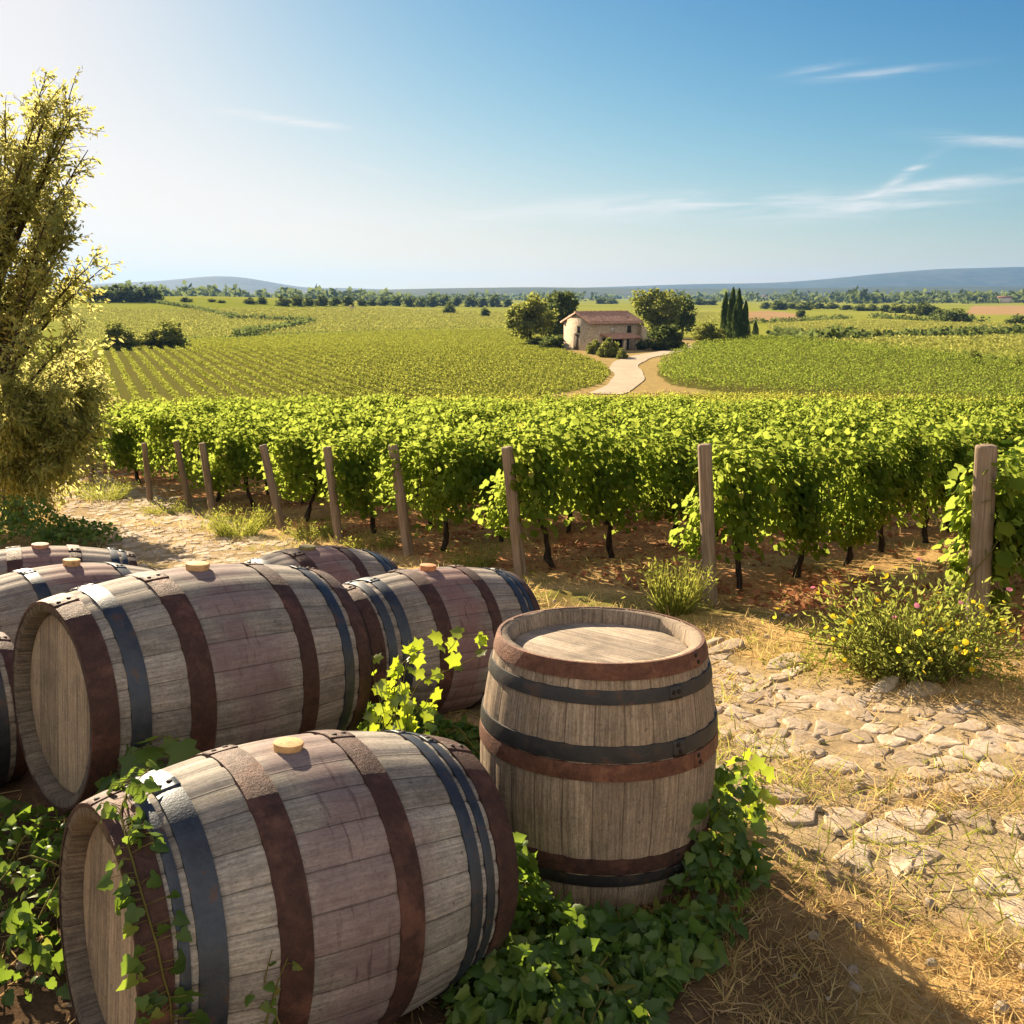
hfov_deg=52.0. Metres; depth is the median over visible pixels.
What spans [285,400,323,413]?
grape vine
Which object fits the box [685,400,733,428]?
grape vine
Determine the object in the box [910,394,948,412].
grape vine
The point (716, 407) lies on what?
grape vine
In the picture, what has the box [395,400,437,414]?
grape vine
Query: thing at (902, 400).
grape vine
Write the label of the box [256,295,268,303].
broadleaf tree
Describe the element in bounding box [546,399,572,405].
grape vine
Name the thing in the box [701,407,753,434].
grape vine
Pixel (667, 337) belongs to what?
bush
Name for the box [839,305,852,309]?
broadleaf tree
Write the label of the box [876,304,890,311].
broadleaf tree
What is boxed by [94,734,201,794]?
vine sprig
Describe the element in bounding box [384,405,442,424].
grape vine
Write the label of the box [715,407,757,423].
grape vine
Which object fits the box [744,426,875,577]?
grape vine
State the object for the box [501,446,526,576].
vine post
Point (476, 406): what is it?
grape vine
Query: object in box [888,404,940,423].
grape vine
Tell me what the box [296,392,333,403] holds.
grape vine
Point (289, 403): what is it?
grape vine
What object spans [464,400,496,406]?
grape vine
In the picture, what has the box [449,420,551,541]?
grape vine
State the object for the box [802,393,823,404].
grape vine
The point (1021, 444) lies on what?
grape vine
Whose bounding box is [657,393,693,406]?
grape vine
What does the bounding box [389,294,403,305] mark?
broadleaf tree
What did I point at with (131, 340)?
bush
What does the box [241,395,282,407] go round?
grape vine
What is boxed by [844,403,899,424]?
grape vine
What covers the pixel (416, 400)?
grape vine
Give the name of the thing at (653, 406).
grape vine
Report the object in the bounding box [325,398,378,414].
grape vine
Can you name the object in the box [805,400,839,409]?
grape vine
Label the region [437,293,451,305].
broadleaf tree
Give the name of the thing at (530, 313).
broadleaf tree
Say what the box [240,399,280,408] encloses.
grape vine
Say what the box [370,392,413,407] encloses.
grape vine
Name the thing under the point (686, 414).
grape vine
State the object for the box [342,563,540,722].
wine barrel
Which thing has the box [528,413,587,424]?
grape vine
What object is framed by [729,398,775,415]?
grape vine
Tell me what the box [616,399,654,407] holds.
grape vine
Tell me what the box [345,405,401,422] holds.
grape vine
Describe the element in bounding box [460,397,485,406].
grape vine
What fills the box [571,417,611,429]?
grape vine
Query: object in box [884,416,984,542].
grape vine
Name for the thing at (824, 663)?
dry grass
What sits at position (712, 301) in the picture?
broadleaf tree
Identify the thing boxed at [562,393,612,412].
grape vine
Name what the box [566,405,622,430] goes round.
grape vine
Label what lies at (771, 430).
grape vine
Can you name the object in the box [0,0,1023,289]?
sky
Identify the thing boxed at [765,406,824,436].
grape vine
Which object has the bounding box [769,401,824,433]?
grape vine
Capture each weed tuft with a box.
[71,476,139,500]
[138,496,195,514]
[193,501,277,537]
[279,516,346,539]
[335,526,399,551]
[435,539,509,567]
[621,552,727,615]
[685,560,727,596]
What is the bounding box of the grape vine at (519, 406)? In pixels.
[486,399,526,413]
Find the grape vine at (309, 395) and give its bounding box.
[299,388,332,400]
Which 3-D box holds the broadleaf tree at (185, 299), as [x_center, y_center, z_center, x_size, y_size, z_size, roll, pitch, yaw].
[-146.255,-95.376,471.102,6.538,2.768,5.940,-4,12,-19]
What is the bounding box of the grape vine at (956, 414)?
[930,405,975,423]
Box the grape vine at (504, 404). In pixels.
[475,393,526,416]
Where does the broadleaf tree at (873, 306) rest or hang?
on the ground at (44, 1006)
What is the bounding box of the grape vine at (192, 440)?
[168,414,259,501]
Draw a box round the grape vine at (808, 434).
[763,416,838,471]
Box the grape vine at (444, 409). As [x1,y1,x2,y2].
[413,397,464,415]
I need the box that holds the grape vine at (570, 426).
[521,402,620,532]
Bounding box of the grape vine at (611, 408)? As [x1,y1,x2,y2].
[589,398,629,414]
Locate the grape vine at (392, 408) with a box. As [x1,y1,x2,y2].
[361,401,410,415]
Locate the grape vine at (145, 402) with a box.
[129,397,161,405]
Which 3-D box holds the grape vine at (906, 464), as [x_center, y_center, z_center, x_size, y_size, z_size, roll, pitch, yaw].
[3.781,-0.256,10.581,1.048,1.542,1.328,10,15,39]
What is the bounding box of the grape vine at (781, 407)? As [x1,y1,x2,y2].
[757,393,807,419]
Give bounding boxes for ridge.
[249,287,1023,298]
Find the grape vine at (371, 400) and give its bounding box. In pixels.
[339,393,384,409]
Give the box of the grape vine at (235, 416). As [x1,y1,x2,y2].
[194,403,267,486]
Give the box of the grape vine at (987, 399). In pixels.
[976,391,1008,409]
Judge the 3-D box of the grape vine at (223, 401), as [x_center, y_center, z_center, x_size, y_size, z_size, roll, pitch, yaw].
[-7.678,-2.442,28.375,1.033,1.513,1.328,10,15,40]
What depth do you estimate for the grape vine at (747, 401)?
31.14 m
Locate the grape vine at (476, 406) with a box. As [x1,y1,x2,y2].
[455,400,493,413]
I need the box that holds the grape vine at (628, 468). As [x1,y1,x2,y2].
[548,409,681,557]
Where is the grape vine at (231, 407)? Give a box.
[209,396,254,413]
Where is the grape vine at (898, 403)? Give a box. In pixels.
[881,398,910,408]
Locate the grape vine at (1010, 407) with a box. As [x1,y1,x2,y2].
[993,403,1022,412]
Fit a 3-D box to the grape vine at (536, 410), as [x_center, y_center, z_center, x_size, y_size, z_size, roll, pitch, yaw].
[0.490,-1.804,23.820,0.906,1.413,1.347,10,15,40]
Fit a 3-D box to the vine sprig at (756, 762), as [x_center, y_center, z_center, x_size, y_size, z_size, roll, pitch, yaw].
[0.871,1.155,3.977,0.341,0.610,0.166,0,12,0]
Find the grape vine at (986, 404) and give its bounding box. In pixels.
[969,394,1000,408]
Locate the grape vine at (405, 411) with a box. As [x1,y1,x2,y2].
[391,404,431,418]
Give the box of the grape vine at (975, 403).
[955,399,991,411]
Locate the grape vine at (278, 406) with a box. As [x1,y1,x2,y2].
[249,401,302,417]
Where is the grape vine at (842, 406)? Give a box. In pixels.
[832,397,853,411]
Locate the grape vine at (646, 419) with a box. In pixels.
[613,407,686,433]
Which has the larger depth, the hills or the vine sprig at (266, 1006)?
the hills
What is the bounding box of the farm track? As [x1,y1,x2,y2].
[590,344,696,393]
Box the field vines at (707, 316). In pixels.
[628,311,720,322]
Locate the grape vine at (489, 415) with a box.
[448,401,519,427]
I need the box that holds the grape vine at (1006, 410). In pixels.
[997,406,1023,420]
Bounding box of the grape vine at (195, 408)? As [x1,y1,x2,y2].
[162,397,224,419]
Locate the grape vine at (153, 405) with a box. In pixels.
[138,399,180,409]
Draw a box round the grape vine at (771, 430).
[736,418,801,442]
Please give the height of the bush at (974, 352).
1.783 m
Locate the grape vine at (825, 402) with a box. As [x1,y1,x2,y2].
[808,396,845,408]
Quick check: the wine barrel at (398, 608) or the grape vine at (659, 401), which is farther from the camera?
the grape vine at (659, 401)
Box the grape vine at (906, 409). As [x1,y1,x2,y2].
[884,402,916,416]
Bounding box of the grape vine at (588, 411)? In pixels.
[569,407,614,421]
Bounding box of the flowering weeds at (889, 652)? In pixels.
[760,558,1023,690]
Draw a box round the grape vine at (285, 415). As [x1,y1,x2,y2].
[245,407,314,430]
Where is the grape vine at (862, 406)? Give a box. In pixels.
[838,399,882,415]
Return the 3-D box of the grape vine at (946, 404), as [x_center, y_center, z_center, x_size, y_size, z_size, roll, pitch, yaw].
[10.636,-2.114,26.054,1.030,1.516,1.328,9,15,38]
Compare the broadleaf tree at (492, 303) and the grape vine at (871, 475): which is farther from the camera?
the broadleaf tree at (492, 303)
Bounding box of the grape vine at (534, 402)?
[518,397,549,408]
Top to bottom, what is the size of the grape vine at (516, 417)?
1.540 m
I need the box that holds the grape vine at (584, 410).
[573,402,602,415]
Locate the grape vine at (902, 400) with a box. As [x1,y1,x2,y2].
[879,390,918,408]
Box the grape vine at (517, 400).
[505,393,531,404]
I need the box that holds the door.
[573,333,579,349]
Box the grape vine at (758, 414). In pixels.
[737,403,782,424]
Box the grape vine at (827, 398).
[817,393,838,404]
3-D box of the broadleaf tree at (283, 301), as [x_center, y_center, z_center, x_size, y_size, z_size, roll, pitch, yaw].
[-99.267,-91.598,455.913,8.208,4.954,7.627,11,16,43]
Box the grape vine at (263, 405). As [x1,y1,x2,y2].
[239,398,288,410]
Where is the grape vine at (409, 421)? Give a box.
[377,410,437,427]
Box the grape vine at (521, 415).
[502,410,543,426]
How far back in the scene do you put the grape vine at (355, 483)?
11.77 m
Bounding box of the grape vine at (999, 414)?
[971,406,1023,421]
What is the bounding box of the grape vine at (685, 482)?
[624,421,728,546]
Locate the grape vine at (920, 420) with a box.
[886,409,950,491]
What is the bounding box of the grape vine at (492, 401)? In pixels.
[470,392,509,405]
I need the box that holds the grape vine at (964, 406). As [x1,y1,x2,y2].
[951,398,975,412]
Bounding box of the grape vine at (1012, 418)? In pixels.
[991,408,1023,429]
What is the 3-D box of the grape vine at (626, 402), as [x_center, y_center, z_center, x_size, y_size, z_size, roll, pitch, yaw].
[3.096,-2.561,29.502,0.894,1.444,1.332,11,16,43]
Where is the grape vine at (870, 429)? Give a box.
[840,421,888,466]
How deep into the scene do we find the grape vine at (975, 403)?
27.22 m
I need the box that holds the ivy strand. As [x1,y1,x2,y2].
[95,759,210,1023]
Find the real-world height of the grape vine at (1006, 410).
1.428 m
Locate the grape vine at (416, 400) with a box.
[406,396,434,407]
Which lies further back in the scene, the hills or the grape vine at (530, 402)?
the hills
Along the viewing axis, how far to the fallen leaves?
9.64 m
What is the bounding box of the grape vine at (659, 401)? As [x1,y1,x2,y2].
[640,398,671,406]
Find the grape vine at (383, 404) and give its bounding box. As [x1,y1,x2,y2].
[345,403,397,417]
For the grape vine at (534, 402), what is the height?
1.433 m
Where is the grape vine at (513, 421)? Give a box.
[490,407,579,439]
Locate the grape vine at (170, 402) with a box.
[152,396,192,405]
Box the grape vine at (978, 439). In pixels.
[919,419,998,531]
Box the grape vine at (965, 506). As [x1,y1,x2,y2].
[930,445,1023,626]
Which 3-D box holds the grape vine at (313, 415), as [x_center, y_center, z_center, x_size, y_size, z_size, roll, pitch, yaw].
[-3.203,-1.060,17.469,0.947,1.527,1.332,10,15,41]
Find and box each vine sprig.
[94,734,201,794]
[244,950,302,1023]
[362,625,488,733]
[717,743,781,824]
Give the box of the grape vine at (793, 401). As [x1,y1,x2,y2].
[776,394,812,407]
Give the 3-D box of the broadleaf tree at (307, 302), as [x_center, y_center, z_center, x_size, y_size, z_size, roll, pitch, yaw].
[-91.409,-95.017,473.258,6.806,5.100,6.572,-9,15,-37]
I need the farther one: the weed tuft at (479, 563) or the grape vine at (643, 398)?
the grape vine at (643, 398)
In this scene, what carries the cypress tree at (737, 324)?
on the ground at (44, 1006)
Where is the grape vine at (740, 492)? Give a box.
[667,426,821,592]
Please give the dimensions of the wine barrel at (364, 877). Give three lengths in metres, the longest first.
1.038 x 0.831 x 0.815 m
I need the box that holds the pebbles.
[0,600,1023,1021]
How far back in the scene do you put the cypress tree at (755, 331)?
201.93 m
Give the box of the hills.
[52,267,1023,291]
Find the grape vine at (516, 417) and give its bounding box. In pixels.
[476,405,545,431]
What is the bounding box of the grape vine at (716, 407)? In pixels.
[693,401,737,413]
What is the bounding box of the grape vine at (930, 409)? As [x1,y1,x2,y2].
[907,402,955,427]
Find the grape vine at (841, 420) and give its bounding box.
[796,407,878,497]
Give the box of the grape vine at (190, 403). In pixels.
[181,398,215,406]
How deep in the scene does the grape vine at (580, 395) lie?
31.00 m
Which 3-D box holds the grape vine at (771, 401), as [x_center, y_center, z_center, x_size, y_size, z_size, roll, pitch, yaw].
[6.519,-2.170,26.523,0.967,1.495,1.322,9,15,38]
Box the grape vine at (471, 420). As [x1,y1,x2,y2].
[442,416,496,503]
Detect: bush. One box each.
[0,492,123,545]
[99,319,141,349]
[138,318,191,347]
[479,307,490,315]
[524,336,543,345]
[538,334,563,348]
[585,339,600,353]
[597,337,619,357]
[615,347,628,358]
[635,339,644,349]
[640,324,690,349]
[690,321,726,344]
[795,309,805,316]
[871,329,883,336]
[965,348,981,363]
[1013,359,1021,369]
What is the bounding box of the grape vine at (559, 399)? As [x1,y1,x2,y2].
[533,388,569,403]
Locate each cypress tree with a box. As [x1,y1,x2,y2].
[719,291,730,335]
[725,287,735,339]
[730,287,744,341]
[742,300,750,342]
[751,320,758,335]
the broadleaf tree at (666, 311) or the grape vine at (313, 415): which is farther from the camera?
the broadleaf tree at (666, 311)
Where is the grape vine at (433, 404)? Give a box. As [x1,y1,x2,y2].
[409,397,452,407]
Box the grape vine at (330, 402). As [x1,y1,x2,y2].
[301,395,351,408]
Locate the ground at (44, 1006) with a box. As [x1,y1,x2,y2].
[0,296,1023,1023]
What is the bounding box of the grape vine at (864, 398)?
[843,396,876,408]
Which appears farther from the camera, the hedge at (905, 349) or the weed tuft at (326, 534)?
the hedge at (905, 349)
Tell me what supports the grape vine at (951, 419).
on the ground at (44, 1006)
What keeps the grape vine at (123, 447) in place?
on the ground at (44, 1006)
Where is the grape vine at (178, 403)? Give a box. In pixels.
[163,400,218,415]
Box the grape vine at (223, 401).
[206,394,250,408]
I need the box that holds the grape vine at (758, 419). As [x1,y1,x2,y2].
[716,412,774,430]
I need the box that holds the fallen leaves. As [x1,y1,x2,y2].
[79,459,1023,640]
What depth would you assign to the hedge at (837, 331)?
197.75 m
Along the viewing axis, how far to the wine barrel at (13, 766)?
4.16 m
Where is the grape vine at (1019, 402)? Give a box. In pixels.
[998,392,1023,411]
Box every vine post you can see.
[86,447,93,486]
[141,443,152,500]
[173,440,192,508]
[199,442,216,515]
[259,444,285,529]
[323,446,343,542]
[388,444,413,555]
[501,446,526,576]
[698,443,717,604]
[964,443,997,638]
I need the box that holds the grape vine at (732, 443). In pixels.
[680,425,765,536]
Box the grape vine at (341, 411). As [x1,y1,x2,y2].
[286,398,356,423]
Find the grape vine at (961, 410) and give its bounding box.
[948,406,979,421]
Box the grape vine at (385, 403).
[353,397,401,410]
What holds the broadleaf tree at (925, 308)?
on the ground at (44, 1006)
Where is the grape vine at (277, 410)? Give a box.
[247,403,300,419]
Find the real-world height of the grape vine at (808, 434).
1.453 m
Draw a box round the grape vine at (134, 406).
[103,399,147,413]
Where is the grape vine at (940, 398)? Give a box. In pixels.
[928,389,960,404]
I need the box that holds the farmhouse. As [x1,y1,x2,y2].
[560,310,654,350]
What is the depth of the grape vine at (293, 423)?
15.59 m
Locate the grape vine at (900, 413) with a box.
[881,405,919,423]
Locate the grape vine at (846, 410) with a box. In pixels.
[827,402,861,417]
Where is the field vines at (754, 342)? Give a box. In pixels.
[657,334,1023,400]
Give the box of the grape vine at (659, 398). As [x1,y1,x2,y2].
[643,389,677,407]
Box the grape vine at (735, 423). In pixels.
[696,407,766,446]
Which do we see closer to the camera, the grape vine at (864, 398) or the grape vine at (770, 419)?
the grape vine at (770, 419)
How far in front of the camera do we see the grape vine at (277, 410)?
20.68 m
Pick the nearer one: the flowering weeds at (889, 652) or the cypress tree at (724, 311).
the flowering weeds at (889, 652)
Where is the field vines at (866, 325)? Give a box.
[767,319,1023,333]
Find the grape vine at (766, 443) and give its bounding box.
[723,416,810,528]
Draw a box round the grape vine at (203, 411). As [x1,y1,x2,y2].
[148,407,219,470]
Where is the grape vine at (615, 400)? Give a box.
[597,397,626,407]
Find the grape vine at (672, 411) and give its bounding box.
[649,399,694,415]
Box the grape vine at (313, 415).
[281,402,355,431]
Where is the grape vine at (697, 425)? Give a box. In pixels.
[650,403,731,484]
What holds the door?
in the farmhouse
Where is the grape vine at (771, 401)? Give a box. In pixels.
[757,397,788,409]
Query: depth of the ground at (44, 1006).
5.69 m
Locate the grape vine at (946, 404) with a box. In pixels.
[928,396,964,413]
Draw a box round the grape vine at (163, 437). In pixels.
[134,406,217,483]
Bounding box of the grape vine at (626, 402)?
[610,395,639,404]
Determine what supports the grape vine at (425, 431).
on the ground at (44, 1006)
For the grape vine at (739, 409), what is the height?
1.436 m
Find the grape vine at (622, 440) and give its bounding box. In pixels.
[586,421,658,524]
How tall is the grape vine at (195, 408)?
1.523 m
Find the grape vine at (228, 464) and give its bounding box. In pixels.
[196,418,291,509]
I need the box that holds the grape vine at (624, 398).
[606,394,636,403]
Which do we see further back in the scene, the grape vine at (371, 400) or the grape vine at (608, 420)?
the grape vine at (371, 400)
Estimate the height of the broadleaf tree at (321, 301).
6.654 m
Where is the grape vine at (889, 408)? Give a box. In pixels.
[867,397,900,413]
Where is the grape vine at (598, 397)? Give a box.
[583,393,617,401]
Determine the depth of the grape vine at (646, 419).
16.32 m
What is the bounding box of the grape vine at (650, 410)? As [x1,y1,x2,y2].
[623,396,665,418]
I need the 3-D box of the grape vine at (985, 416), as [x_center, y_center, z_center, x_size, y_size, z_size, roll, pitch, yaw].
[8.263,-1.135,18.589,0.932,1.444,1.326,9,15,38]
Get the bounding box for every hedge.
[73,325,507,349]
[148,299,235,316]
[222,312,316,337]
[700,335,1023,363]
[748,313,852,323]
[766,323,1023,340]
[867,312,992,321]
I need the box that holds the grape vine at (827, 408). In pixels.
[802,399,844,417]
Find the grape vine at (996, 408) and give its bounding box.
[980,404,1013,412]
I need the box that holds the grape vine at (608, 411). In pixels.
[599,401,641,416]
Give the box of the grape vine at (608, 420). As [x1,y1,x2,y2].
[595,419,643,447]
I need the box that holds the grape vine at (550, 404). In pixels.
[537,399,563,409]
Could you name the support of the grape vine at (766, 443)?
on the ground at (44, 1006)
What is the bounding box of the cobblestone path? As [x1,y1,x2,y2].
[20,464,1023,927]
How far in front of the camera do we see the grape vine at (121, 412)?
20.38 m
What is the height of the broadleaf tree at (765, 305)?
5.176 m
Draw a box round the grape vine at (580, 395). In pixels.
[564,394,591,402]
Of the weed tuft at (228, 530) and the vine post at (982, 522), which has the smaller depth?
the vine post at (982, 522)
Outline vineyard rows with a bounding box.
[344,389,1023,406]
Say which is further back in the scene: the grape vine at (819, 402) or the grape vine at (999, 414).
the grape vine at (819, 402)
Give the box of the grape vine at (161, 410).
[134,404,179,414]
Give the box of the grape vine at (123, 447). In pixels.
[96,405,171,483]
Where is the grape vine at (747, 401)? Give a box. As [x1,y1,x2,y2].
[736,396,764,406]
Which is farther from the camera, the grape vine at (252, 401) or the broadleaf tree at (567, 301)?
the broadleaf tree at (567, 301)
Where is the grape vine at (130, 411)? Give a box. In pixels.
[100,404,136,466]
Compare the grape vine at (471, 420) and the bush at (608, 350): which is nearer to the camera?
the grape vine at (471, 420)
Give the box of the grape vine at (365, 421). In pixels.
[306,403,388,445]
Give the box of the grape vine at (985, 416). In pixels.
[956,408,1007,432]
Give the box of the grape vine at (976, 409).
[965,404,994,414]
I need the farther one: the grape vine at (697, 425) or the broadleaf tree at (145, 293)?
the broadleaf tree at (145, 293)
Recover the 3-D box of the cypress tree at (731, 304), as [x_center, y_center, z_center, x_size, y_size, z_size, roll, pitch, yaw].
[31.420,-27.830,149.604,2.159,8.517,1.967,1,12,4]
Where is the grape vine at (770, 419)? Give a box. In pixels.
[756,411,789,426]
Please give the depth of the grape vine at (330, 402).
26.31 m
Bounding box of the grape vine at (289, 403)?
[288,400,318,408]
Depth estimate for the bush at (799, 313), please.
408.99 m
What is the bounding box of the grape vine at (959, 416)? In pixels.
[948,414,985,430]
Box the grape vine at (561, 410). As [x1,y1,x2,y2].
[527,402,582,421]
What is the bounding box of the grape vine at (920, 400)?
[901,394,936,408]
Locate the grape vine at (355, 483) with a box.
[307,416,427,533]
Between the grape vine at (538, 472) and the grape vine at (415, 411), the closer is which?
the grape vine at (538, 472)
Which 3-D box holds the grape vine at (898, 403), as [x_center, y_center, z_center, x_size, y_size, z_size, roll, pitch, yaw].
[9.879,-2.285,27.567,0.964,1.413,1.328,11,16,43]
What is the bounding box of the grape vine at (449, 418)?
[407,403,479,430]
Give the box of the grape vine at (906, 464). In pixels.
[835,411,949,551]
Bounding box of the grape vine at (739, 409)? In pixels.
[721,401,756,416]
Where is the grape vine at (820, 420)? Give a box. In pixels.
[802,407,847,430]
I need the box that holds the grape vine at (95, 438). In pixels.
[78,406,129,474]
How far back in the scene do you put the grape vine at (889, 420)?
15.55 m
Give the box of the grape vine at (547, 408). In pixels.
[523,398,582,416]
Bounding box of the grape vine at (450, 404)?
[424,399,472,412]
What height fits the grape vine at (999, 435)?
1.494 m
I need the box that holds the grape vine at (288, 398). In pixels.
[273,395,305,404]
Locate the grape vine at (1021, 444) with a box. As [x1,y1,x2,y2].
[969,436,1023,573]
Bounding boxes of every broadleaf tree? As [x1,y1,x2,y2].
[0,66,123,525]
[84,289,100,301]
[98,286,115,301]
[108,283,127,301]
[120,282,142,301]
[134,282,151,301]
[150,285,164,300]
[179,296,192,301]
[242,297,257,303]
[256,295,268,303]
[274,296,293,305]
[291,294,303,305]
[302,295,315,305]
[314,293,329,305]
[329,297,343,305]
[340,296,354,305]
[357,297,367,305]
[366,297,377,305]
[377,296,390,305]
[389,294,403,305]
[402,294,415,306]
[414,295,427,306]
[423,293,439,306]
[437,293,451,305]
[442,301,455,312]
[451,297,463,305]
[462,294,480,306]
[477,298,488,306]
[488,294,501,306]
[501,298,513,306]
[502,292,559,339]
[533,301,567,340]
[542,289,579,337]
[594,297,607,303]
[606,298,618,303]
[628,286,685,333]
[673,293,698,333]
[693,296,708,304]
[707,299,717,304]
[759,302,772,308]
[769,299,789,309]
[787,303,797,308]
[794,300,815,309]
[812,303,825,308]
[825,302,840,308]
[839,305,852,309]
[853,304,867,310]
[867,304,879,310]
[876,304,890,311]
[888,303,905,312]
[905,303,919,313]
[913,300,938,315]
[928,307,944,318]
[938,308,971,321]
[1003,314,1023,323]
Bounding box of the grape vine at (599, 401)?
[581,395,619,404]
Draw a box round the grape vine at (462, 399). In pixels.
[452,390,487,405]
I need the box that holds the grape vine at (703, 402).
[677,398,714,412]
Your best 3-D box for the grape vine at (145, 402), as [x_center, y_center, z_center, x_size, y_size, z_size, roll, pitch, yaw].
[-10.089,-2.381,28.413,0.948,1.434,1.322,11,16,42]
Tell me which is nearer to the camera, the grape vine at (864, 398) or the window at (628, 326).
the grape vine at (864, 398)
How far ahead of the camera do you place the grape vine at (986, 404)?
28.14 m
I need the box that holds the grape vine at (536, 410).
[514,403,549,415]
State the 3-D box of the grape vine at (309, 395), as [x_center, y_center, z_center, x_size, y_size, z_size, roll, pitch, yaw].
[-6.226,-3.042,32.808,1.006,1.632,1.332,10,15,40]
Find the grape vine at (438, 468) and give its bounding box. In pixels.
[373,415,503,550]
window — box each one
[576,326,580,333]
[610,326,614,331]
[626,324,631,332]
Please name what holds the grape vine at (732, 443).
on the ground at (44, 1006)
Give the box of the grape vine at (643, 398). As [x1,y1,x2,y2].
[627,393,652,402]
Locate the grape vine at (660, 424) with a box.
[622,415,701,512]
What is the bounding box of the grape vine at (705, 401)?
[690,398,715,406]
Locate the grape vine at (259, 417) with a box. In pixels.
[233,409,305,494]
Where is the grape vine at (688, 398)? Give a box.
[665,392,695,401]
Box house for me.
[997,296,1011,302]
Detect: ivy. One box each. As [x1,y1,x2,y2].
[0,784,109,1005]
[357,700,479,760]
[439,832,760,1023]
[661,757,778,948]
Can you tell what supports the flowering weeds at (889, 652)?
on the ground at (44, 1006)
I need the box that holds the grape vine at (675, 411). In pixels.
[648,401,705,419]
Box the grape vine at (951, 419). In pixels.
[925,417,966,432]
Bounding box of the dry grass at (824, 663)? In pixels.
[757,645,1023,681]
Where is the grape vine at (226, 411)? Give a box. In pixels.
[213,401,257,421]
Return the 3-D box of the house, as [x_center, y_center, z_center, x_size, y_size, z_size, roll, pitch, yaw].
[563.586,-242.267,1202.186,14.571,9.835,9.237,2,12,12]
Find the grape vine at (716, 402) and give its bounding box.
[710,396,733,406]
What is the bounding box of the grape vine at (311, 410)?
[286,401,333,417]
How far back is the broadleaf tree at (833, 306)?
703.59 m
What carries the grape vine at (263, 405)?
on the ground at (44, 1006)
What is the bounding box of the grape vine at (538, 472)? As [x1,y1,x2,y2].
[472,411,623,569]
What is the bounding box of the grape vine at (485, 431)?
[442,411,534,519]
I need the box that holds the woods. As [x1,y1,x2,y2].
[1,280,1023,303]
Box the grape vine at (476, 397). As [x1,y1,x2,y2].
[457,394,492,401]
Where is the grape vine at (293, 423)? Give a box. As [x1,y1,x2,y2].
[259,415,335,504]
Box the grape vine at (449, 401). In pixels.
[432,396,459,405]
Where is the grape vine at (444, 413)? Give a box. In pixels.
[427,408,455,429]
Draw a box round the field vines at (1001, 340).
[794,332,1023,359]
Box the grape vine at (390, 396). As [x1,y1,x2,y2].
[368,391,403,399]
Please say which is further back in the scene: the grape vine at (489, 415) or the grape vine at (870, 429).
the grape vine at (489, 415)
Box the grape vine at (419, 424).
[382,412,452,505]
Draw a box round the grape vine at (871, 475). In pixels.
[804,427,910,566]
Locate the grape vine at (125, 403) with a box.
[109,399,145,407]
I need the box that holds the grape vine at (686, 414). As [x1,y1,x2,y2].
[660,406,714,433]
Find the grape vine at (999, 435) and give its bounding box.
[944,410,1023,476]
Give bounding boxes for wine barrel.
[0,542,137,574]
[0,558,158,644]
[0,632,27,786]
[12,561,371,810]
[59,729,518,1023]
[246,544,398,583]
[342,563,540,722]
[479,606,717,910]
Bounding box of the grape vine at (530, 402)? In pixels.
[523,398,547,407]
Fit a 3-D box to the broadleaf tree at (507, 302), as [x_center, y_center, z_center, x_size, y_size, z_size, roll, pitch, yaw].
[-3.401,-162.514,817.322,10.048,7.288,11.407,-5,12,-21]
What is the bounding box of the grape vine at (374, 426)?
[322,416,412,515]
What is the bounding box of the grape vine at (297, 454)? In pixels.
[258,419,353,521]
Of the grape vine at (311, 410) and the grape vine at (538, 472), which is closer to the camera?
the grape vine at (538, 472)
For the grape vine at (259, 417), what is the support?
on the ground at (44, 1006)
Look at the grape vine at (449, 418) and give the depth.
17.67 m
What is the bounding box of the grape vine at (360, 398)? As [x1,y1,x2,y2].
[349,392,388,401]
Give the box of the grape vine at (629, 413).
[597,404,654,429]
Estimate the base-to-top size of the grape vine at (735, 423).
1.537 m
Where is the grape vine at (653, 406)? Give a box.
[636,399,669,412]
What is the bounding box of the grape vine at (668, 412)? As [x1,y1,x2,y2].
[655,409,677,419]
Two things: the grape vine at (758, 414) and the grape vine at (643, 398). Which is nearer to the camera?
the grape vine at (758, 414)
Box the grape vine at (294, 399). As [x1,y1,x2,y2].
[271,390,319,407]
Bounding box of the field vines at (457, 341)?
[11,328,610,405]
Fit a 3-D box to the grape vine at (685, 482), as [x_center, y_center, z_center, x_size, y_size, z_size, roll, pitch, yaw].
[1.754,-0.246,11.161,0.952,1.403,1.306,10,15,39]
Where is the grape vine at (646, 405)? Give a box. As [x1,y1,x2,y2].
[608,401,656,412]
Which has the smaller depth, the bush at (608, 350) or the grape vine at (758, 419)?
the grape vine at (758, 419)
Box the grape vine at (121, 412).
[109,402,171,467]
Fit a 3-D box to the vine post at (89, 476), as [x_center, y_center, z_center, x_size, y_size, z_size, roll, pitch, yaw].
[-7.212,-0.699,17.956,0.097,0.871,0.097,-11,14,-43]
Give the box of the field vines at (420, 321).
[59,307,504,346]
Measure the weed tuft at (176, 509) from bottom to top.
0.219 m
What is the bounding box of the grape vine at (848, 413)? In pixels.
[824,406,874,428]
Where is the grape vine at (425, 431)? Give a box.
[390,417,480,523]
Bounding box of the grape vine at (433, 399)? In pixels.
[413,395,448,403]
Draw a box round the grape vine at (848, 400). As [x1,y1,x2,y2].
[837,394,867,405]
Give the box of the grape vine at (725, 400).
[707,399,737,407]
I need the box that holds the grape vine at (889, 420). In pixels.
[868,410,927,441]
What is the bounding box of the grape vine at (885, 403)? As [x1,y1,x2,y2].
[856,398,894,409]
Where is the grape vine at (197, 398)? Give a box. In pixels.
[177,390,221,404]

